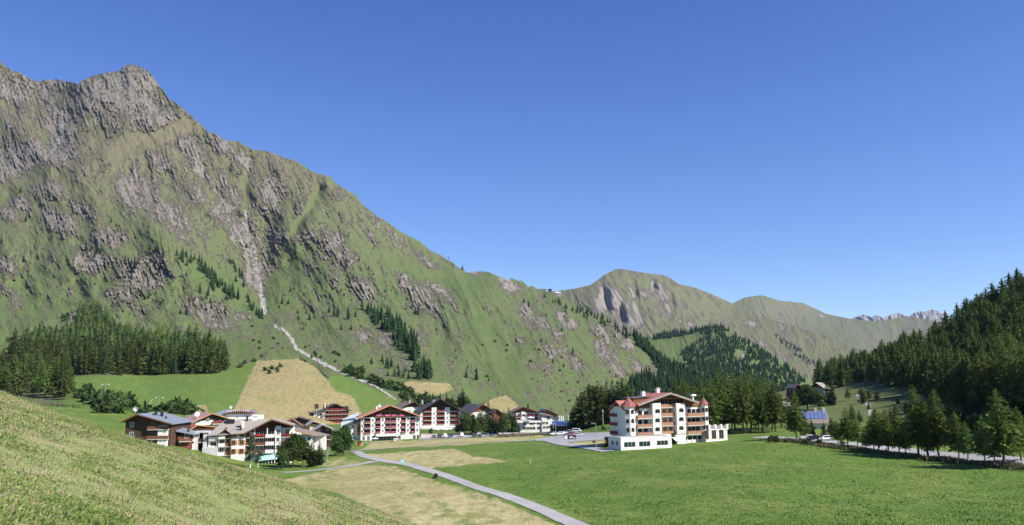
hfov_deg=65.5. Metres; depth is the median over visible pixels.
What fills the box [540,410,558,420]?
house
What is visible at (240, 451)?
window
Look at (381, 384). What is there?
shrub
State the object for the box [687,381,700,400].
larch
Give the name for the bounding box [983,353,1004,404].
larch
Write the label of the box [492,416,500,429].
larch
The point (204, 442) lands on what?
building
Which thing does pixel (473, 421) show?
spruce
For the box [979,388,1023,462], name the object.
larch
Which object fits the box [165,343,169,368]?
larch
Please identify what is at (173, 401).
shrub
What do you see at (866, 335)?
distant ridge
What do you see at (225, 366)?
larch
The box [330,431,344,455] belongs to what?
broadleaf tree
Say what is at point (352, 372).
shrub
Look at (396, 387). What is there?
shrub
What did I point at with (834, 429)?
larch
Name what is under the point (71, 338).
larch
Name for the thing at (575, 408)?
spruce
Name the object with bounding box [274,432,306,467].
broadleaf tree
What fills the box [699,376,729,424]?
larch
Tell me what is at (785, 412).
larch
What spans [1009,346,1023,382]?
larch
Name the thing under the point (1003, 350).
larch
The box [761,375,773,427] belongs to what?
larch
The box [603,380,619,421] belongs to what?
spruce
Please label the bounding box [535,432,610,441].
parking lot
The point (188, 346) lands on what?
larch
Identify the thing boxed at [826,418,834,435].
larch
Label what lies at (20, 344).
larch
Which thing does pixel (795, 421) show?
larch
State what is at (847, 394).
larch
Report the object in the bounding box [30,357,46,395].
larch
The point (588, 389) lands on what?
larch
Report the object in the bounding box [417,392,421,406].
spruce
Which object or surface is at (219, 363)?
larch
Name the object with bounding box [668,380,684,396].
larch
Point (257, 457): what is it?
birch tree
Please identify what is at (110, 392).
shrub
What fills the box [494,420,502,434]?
spruce
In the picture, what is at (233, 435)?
hotel
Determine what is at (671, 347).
wooded spur
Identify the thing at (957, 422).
larch
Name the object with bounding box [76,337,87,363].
spruce
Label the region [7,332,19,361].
larch
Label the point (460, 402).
spruce
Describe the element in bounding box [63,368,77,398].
larch
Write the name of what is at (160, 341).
larch
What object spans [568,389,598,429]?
tree
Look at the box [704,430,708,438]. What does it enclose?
window
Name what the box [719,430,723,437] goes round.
window
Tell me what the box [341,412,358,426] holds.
building
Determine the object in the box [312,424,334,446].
chalet
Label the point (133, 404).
shrub
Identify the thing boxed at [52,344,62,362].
larch
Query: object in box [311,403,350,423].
hotel
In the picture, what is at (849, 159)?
sky
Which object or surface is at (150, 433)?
balcony door
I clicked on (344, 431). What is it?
broadleaf tree
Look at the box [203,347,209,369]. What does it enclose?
larch
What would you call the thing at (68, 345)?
spruce
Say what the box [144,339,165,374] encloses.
larch
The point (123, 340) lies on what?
spruce
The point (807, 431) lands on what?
larch
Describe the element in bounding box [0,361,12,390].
larch
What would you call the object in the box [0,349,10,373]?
larch
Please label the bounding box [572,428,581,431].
parked car
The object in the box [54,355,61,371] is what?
larch
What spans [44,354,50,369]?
larch
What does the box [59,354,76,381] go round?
larch
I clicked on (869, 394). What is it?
larch
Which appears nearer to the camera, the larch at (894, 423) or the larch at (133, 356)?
the larch at (894, 423)
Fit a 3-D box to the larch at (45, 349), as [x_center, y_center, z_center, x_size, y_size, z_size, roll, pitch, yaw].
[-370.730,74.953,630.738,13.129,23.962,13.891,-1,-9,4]
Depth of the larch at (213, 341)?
657.54 m
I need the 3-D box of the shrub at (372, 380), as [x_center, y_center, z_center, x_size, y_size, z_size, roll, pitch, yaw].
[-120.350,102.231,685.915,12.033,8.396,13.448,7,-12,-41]
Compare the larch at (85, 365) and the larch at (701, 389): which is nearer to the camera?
the larch at (701, 389)
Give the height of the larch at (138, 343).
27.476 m
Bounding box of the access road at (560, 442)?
[537,440,613,451]
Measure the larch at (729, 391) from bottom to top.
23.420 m
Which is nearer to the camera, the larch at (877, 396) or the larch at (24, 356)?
the larch at (877, 396)
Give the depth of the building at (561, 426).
459.98 m
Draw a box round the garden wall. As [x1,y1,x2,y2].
[421,434,436,437]
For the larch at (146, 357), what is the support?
on the valley ground at (414, 495)
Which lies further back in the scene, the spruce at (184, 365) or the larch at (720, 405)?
the spruce at (184, 365)
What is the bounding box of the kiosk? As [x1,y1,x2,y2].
[356,440,362,445]
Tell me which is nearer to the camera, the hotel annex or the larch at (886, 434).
the larch at (886, 434)
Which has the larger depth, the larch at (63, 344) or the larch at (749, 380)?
the larch at (63, 344)
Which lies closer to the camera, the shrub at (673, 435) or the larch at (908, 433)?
the larch at (908, 433)
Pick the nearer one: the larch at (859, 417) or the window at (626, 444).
the window at (626, 444)
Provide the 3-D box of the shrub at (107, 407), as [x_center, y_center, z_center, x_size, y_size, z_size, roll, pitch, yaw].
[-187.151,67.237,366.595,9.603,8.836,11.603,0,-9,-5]
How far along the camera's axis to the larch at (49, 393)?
455.54 m
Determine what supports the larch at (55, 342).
on the valley ground at (414, 495)
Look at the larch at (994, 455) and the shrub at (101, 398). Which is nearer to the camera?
the larch at (994, 455)
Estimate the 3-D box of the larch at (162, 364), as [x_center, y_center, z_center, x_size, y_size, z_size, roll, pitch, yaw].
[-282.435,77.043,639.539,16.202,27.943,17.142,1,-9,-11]
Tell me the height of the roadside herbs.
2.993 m
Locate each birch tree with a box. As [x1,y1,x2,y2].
[242,436,257,467]
[254,447,263,467]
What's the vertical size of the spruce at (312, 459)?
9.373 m
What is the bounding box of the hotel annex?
[608,434,671,450]
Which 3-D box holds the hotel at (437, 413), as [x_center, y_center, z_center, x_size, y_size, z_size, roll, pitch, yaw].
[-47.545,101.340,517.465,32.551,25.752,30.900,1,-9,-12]
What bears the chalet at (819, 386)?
on the valley ground at (414, 495)
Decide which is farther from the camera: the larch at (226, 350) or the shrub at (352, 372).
the shrub at (352, 372)
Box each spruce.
[66,336,72,356]
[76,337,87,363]
[97,331,103,355]
[99,346,109,374]
[114,342,118,365]
[121,333,124,350]
[131,258,136,268]
[166,346,173,373]
[171,352,178,373]
[177,345,188,372]
[235,287,240,299]
[304,439,318,466]
[315,440,325,465]
[345,306,350,318]
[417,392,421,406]
[457,394,462,408]
[460,388,464,407]
[470,417,476,434]
[474,368,478,379]
[483,402,496,433]
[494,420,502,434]
[499,416,504,433]
[505,407,513,431]
[567,407,578,429]
[570,396,580,428]
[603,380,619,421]
[611,381,620,400]
[810,419,815,434]
[820,422,827,435]
[823,382,830,404]
[825,379,836,405]
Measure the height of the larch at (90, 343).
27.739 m
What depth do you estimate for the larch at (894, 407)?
322.37 m
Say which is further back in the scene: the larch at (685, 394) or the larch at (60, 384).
the larch at (60, 384)
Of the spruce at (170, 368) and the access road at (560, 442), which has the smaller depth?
the access road at (560, 442)
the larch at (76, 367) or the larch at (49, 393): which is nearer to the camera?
the larch at (49, 393)
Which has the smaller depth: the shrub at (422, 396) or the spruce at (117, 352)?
the spruce at (117, 352)
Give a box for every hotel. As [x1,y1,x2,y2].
[207,414,294,462]
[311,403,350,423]
[345,404,422,440]
[395,400,420,412]
[413,398,464,428]
[460,404,494,421]
[508,406,552,431]
[608,388,728,443]
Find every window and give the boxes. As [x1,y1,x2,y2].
[231,440,236,444]
[238,440,244,444]
[238,449,244,453]
[624,442,634,446]
[639,441,649,445]
[657,440,667,444]
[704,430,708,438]
[711,430,716,438]
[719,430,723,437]
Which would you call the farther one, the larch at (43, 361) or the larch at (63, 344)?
the larch at (63, 344)
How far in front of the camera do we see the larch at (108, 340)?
683.88 m
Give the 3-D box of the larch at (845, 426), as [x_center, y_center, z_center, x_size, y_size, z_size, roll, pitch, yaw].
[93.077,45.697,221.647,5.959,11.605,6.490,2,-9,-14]
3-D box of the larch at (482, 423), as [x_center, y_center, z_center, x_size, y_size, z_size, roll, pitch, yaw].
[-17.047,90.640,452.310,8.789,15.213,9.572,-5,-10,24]
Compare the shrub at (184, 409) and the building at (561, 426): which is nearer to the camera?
the shrub at (184, 409)
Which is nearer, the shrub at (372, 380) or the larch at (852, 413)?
the larch at (852, 413)
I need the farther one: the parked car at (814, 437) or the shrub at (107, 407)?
the shrub at (107, 407)
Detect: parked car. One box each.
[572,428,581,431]
[806,435,821,438]
[819,435,831,439]
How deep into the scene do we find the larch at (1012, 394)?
252.29 m
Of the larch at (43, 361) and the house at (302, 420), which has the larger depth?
the larch at (43, 361)
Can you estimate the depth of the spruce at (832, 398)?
414.43 m
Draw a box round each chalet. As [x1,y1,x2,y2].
[119,407,194,445]
[185,411,229,426]
[191,424,215,431]
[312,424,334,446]
[785,384,800,396]
[810,382,828,396]
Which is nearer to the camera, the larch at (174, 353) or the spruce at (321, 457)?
the spruce at (321, 457)
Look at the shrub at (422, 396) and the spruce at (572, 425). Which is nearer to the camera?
the spruce at (572, 425)
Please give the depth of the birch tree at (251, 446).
237.10 m
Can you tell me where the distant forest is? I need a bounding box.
[5,248,1023,411]
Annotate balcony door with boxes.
[149,432,156,435]
[150,422,157,425]
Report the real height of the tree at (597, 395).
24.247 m
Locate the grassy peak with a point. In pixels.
(647, 304)
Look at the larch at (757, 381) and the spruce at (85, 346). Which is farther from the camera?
the spruce at (85, 346)
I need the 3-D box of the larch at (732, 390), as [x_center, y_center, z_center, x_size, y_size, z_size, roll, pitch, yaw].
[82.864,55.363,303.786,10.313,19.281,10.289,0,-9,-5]
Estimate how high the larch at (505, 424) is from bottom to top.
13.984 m
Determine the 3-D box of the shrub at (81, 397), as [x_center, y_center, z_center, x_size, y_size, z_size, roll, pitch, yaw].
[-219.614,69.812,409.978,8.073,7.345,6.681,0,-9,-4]
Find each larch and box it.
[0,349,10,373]
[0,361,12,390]
[4,355,24,390]
[6,363,29,395]
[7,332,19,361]
[9,350,16,373]
[15,340,21,359]
[18,364,28,394]
[19,350,29,367]
[20,336,30,358]
[22,359,30,387]
[27,356,34,377]
[27,362,43,392]
[29,336,40,348]
[29,352,37,373]
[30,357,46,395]
[34,348,42,364]
[38,358,46,378]
[39,363,57,394]
[40,337,49,349]
[41,344,49,362]
[42,333,52,347]
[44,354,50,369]
[44,355,60,396]
[48,338,58,352]
[51,362,68,396]
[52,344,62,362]
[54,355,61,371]
[59,338,71,362]
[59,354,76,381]
[61,351,68,367]
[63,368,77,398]
[65,332,74,345]
[69,339,77,355]
[70,349,77,370]
[73,347,83,374]
[74,336,80,349]
[80,348,91,374]
[84,337,94,353]
[86,344,98,373]
[90,349,101,373]
[94,330,104,347]
[98,343,109,371]
[104,335,113,356]
[108,347,115,370]
[111,350,128,374]
[114,338,123,355]
[122,342,134,373]
[125,338,140,374]
[133,352,145,374]
[134,337,140,350]
[139,336,145,353]
[140,340,155,374]
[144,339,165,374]
[150,342,169,374]
[158,338,166,372]
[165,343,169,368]
[168,343,178,364]
[177,346,187,368]
[179,339,191,365]
[184,341,199,373]
[192,346,208,373]
[196,338,205,349]
[203,341,219,373]
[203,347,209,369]
[206,339,221,366]
[214,351,222,372]
[216,338,227,364]
[220,350,229,369]
[221,339,230,364]
[452,413,464,433]
[460,412,467,433]
[462,413,472,431]
[463,396,471,405]
[472,420,481,432]
[477,410,487,433]
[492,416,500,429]
[498,411,510,429]
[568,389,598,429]
[576,384,594,426]
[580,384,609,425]
[591,396,609,424]
[594,386,609,404]
[614,378,633,394]
[618,381,634,397]
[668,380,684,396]
[676,378,695,400]
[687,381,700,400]
[695,379,705,399]
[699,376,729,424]
[706,369,732,423]
[710,383,728,425]
[722,374,735,431]
[725,370,742,429]
[726,384,741,431]
[727,373,761,433]
[737,369,762,431]
[750,374,767,429]
[750,384,772,432]
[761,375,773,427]
[764,379,786,431]
[778,397,787,428]
[780,391,808,438]
[796,412,811,434]
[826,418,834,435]
[830,420,841,443]
[832,406,856,445]
[844,387,851,400]
[847,405,855,420]
[849,416,862,445]
[856,388,870,403]
[856,409,864,422]
[858,427,871,446]
[863,406,882,449]
[865,389,872,398]
[865,415,880,448]
[872,409,898,451]
[874,390,880,399]
[883,410,903,451]
[886,411,894,422]
[893,404,898,413]
[893,417,911,451]
[894,385,927,453]
[910,398,941,454]
[915,390,952,455]
[915,419,939,455]
[943,412,965,458]
[949,415,963,428]
[954,422,974,459]
[965,348,994,405]
[965,415,972,432]
[968,414,992,459]
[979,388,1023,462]
[982,424,1001,459]
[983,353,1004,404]
[983,405,993,416]
[988,345,1011,392]
[989,338,1000,356]
[993,334,1005,352]
[996,350,1016,402]
[1002,330,1012,345]
[1003,407,1023,460]
[1004,333,1019,350]
[1004,348,1020,370]
[1005,355,1018,386]
[1007,361,1023,417]
[1008,342,1018,356]
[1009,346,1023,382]
[1014,352,1023,401]
[1015,341,1023,359]
[1015,350,1023,405]
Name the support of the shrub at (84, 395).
on the valley ground at (414, 495)
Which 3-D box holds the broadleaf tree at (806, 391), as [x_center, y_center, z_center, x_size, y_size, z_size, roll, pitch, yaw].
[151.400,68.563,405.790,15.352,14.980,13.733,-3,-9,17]
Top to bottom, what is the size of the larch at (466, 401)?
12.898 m
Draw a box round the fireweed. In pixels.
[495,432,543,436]
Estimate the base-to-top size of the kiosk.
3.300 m
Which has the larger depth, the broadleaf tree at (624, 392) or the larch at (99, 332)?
the larch at (99, 332)
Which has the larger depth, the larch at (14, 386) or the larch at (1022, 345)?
the larch at (14, 386)
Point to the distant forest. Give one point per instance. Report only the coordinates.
(941, 358)
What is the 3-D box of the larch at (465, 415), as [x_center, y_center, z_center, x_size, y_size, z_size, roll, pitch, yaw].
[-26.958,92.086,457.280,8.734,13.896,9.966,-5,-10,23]
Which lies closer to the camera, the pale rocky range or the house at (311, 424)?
the house at (311, 424)
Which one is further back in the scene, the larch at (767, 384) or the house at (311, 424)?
the house at (311, 424)
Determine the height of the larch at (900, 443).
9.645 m
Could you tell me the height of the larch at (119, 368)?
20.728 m
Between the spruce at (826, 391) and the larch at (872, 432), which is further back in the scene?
the spruce at (826, 391)
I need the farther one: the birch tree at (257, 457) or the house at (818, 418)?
the house at (818, 418)
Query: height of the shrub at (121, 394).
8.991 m
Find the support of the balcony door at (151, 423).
in the chalet at (160, 428)
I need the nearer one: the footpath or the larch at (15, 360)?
the footpath
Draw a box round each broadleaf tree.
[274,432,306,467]
[275,445,289,469]
[298,437,310,465]
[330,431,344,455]
[337,425,354,454]
[512,420,517,432]
[619,388,630,399]
[787,390,803,405]
[795,384,822,409]
[811,392,826,408]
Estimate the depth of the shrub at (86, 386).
443.20 m
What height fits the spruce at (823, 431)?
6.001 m
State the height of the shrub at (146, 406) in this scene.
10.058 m
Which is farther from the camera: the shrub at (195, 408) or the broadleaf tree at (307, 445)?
the shrub at (195, 408)
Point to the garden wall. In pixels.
(426, 435)
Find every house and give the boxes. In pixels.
[176,428,198,448]
[287,418,303,434]
[294,416,312,429]
[294,427,329,450]
[305,420,327,429]
[492,408,503,421]
[539,409,557,415]
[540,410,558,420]
[801,408,829,428]
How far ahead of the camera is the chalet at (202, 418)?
316.91 m
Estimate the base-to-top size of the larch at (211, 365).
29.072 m
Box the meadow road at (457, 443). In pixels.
[350,440,529,450]
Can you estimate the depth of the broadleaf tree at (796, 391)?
411.92 m
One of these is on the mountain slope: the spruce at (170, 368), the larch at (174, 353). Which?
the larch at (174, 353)
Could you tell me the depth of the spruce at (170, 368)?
641.48 m
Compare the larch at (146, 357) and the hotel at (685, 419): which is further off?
the larch at (146, 357)
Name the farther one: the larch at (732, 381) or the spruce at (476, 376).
the spruce at (476, 376)
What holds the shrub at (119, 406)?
on the valley ground at (414, 495)
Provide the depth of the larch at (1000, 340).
315.86 m
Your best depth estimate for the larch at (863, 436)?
210.70 m
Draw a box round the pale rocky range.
[851,309,953,321]
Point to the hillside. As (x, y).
(162, 510)
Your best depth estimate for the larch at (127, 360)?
618.95 m
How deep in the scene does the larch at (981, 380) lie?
283.00 m
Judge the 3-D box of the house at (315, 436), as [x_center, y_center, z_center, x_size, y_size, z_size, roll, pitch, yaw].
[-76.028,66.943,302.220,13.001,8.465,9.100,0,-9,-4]
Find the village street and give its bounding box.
[419,432,564,439]
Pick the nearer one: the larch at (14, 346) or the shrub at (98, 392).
the shrub at (98, 392)
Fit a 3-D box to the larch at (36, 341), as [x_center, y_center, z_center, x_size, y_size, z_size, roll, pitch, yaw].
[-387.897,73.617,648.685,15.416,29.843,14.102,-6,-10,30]
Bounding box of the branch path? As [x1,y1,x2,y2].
[284,461,377,472]
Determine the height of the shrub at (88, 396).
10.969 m
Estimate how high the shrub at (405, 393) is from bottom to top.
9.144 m
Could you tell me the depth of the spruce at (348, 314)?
1098.54 m
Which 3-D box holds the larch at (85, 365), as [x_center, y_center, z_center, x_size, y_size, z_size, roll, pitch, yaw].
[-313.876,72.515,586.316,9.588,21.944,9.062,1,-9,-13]
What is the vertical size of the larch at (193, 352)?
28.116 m
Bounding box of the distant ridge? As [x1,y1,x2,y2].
[733,295,941,353]
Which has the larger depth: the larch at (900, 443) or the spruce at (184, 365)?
the spruce at (184, 365)
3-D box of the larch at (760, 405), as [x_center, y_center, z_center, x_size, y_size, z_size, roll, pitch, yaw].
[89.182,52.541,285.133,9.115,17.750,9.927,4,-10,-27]
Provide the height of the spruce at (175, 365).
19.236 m
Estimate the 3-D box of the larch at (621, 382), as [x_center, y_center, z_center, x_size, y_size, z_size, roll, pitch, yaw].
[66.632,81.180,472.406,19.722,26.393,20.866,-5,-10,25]
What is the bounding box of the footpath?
[351,451,588,524]
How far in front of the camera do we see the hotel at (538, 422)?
517.08 m
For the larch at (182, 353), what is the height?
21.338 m
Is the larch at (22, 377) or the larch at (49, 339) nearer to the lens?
the larch at (22, 377)
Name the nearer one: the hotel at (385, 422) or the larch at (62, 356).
the hotel at (385, 422)
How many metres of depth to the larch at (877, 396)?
412.62 m
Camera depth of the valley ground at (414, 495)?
172.14 m
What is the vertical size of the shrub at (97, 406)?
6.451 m
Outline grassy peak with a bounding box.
[547,269,863,379]
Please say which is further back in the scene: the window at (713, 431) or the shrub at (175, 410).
the shrub at (175, 410)
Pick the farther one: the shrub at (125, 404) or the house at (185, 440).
the shrub at (125, 404)
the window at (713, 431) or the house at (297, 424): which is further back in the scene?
the house at (297, 424)
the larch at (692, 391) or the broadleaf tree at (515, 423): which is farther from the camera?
the broadleaf tree at (515, 423)
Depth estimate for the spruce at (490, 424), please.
456.71 m
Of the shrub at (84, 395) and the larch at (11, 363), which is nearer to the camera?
the shrub at (84, 395)
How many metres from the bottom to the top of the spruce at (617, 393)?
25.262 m
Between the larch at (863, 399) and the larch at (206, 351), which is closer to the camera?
the larch at (863, 399)
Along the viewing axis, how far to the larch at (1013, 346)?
277.47 m
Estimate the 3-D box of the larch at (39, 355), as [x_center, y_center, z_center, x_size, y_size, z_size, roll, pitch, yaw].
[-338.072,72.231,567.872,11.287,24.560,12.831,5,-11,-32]
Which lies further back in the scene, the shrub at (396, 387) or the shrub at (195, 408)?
the shrub at (396, 387)
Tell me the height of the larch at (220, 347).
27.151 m
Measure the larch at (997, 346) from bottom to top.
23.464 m
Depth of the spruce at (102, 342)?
638.13 m
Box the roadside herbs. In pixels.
[760,437,1023,469]
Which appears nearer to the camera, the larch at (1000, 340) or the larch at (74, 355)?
the larch at (1000, 340)
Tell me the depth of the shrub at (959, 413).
259.13 m
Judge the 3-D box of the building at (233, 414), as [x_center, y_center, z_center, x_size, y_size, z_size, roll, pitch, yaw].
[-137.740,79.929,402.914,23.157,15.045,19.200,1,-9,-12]
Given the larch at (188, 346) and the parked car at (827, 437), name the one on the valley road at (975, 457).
the parked car at (827, 437)
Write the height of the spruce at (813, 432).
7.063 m
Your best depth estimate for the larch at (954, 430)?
184.42 m
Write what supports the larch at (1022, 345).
on the valley ground at (414, 495)
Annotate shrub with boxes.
[74,383,95,390]
[74,387,92,398]
[76,392,86,401]
[80,391,94,401]
[82,387,104,404]
[84,388,98,403]
[90,391,113,408]
[90,399,113,412]
[90,400,97,407]
[91,403,109,412]
[98,389,113,397]
[108,391,130,397]
[109,401,131,413]
[110,396,137,408]
[113,397,131,410]
[126,396,141,408]
[142,400,154,410]
[150,402,172,412]
[166,396,179,405]
[169,406,184,414]
[176,401,187,405]
[180,400,195,414]
[180,403,192,413]
[188,403,204,413]
[343,364,352,372]
[348,367,356,376]
[352,370,362,377]
[367,376,377,383]
[376,379,386,387]
[391,384,402,391]
[398,390,408,397]
[416,393,426,401]
[603,436,608,446]
[671,432,678,444]
[772,436,780,442]
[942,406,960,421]
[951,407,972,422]
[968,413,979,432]
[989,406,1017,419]
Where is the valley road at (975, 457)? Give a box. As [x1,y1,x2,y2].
[753,436,1023,463]
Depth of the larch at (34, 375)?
473.42 m
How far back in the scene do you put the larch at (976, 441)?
176.40 m
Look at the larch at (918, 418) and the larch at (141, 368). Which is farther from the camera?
the larch at (141, 368)
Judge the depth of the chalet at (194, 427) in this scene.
284.07 m
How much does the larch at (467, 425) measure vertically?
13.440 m
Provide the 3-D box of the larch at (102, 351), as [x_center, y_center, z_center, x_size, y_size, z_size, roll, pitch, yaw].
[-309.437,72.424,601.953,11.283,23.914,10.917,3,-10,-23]
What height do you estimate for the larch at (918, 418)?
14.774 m
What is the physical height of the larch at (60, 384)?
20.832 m
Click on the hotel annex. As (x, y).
(621, 443)
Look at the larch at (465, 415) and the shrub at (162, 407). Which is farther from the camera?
the larch at (465, 415)
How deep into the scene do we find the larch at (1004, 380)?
260.73 m
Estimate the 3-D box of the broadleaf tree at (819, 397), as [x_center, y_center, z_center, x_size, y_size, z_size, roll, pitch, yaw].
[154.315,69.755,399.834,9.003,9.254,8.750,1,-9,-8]
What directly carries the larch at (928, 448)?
on the valley ground at (414, 495)
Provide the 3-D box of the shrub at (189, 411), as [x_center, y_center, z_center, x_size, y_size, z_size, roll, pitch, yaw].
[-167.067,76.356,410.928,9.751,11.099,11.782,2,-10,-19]
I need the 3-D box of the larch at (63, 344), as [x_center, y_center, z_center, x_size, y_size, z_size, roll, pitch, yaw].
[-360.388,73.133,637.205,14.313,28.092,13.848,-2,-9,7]
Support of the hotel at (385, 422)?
on the valley ground at (414, 495)
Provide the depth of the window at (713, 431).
256.68 m
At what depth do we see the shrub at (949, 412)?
274.85 m
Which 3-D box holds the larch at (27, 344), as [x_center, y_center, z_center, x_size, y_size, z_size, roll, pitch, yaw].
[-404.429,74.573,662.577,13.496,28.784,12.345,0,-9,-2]
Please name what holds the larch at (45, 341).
on the valley ground at (414, 495)
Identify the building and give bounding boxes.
[192,430,217,455]
[215,406,263,419]
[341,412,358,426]
[550,421,581,431]
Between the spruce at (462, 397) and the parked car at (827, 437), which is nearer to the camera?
the parked car at (827, 437)
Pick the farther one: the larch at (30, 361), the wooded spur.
the wooded spur
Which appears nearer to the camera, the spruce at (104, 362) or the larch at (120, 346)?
the spruce at (104, 362)
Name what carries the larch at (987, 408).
on the valley ground at (414, 495)
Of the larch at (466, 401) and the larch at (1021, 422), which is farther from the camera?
the larch at (466, 401)
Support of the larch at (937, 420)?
on the valley ground at (414, 495)
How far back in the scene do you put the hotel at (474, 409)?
541.94 m
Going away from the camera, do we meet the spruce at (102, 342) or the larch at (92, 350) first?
the larch at (92, 350)
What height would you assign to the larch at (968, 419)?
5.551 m
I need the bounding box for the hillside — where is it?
[0,393,411,524]
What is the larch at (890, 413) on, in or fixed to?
on the valley ground at (414, 495)
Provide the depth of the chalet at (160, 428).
245.98 m
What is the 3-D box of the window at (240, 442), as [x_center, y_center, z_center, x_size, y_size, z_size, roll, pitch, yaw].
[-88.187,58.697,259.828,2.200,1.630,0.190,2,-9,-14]
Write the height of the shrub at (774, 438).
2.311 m
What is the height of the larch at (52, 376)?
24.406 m
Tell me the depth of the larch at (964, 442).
180.70 m
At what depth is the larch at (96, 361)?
590.66 m
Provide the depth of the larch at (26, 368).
504.59 m
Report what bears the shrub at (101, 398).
on the valley ground at (414, 495)
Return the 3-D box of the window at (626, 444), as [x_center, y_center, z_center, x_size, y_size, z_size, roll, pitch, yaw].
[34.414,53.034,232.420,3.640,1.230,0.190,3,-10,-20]
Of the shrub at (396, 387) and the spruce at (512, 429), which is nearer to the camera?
the spruce at (512, 429)
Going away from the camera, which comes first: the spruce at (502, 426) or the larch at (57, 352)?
the spruce at (502, 426)
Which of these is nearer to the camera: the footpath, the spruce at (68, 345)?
the footpath
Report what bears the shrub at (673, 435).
on the valley ground at (414, 495)
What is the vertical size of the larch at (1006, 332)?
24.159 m
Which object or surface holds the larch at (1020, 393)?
on the valley ground at (414, 495)
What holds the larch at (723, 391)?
on the valley ground at (414, 495)
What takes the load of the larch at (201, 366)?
on the valley ground at (414, 495)
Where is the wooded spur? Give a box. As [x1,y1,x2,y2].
[649,326,813,390]
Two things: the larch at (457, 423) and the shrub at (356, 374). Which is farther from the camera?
the shrub at (356, 374)
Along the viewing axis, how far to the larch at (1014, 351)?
267.57 m
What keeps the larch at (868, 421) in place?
on the valley ground at (414, 495)
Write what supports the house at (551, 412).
on the valley ground at (414, 495)
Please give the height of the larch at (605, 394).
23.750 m
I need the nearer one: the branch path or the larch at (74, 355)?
the branch path
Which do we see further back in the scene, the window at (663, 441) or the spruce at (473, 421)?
the spruce at (473, 421)
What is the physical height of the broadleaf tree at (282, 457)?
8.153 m
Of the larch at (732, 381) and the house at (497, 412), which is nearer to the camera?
the larch at (732, 381)
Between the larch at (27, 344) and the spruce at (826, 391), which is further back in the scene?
the larch at (27, 344)
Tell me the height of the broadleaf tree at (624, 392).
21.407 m
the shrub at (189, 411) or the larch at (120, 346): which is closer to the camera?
the shrub at (189, 411)
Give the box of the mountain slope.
[0,62,734,423]
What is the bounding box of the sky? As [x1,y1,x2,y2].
[0,0,1023,318]
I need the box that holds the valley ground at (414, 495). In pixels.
[41,379,1023,524]
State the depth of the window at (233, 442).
259.26 m
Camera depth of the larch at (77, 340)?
663.90 m
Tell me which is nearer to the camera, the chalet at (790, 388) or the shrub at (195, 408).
the shrub at (195, 408)
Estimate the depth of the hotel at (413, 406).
583.23 m
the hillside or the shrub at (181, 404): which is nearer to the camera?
the hillside
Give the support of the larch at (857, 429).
on the valley ground at (414, 495)
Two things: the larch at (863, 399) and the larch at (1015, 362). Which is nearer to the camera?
the larch at (1015, 362)
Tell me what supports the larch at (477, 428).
on the valley ground at (414, 495)
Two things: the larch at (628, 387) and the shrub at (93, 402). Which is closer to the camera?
the shrub at (93, 402)
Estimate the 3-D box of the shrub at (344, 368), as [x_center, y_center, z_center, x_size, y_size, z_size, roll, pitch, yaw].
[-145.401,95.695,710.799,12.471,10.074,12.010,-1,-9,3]
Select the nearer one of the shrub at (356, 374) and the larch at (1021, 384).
the larch at (1021, 384)
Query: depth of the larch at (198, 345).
689.12 m
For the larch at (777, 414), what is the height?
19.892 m
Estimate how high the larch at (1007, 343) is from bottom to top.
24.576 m
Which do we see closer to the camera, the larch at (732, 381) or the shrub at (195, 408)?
the larch at (732, 381)
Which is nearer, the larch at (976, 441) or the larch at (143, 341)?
the larch at (976, 441)
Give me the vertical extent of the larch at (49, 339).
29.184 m
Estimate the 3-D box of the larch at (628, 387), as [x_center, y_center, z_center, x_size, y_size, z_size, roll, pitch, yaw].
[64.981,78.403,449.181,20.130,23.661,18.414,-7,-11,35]
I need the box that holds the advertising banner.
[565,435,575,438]
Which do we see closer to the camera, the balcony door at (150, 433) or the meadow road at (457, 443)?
the balcony door at (150, 433)
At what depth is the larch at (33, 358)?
550.23 m
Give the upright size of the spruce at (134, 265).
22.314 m
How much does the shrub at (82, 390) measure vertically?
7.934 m
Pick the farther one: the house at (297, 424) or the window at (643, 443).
the house at (297, 424)
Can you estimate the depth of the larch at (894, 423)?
201.38 m
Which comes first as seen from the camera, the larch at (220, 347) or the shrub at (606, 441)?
the shrub at (606, 441)
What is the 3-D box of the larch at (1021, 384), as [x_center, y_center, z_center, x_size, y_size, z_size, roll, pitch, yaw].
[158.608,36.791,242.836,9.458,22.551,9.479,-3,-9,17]
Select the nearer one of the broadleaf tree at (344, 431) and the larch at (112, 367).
the broadleaf tree at (344, 431)
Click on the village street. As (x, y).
(458, 436)

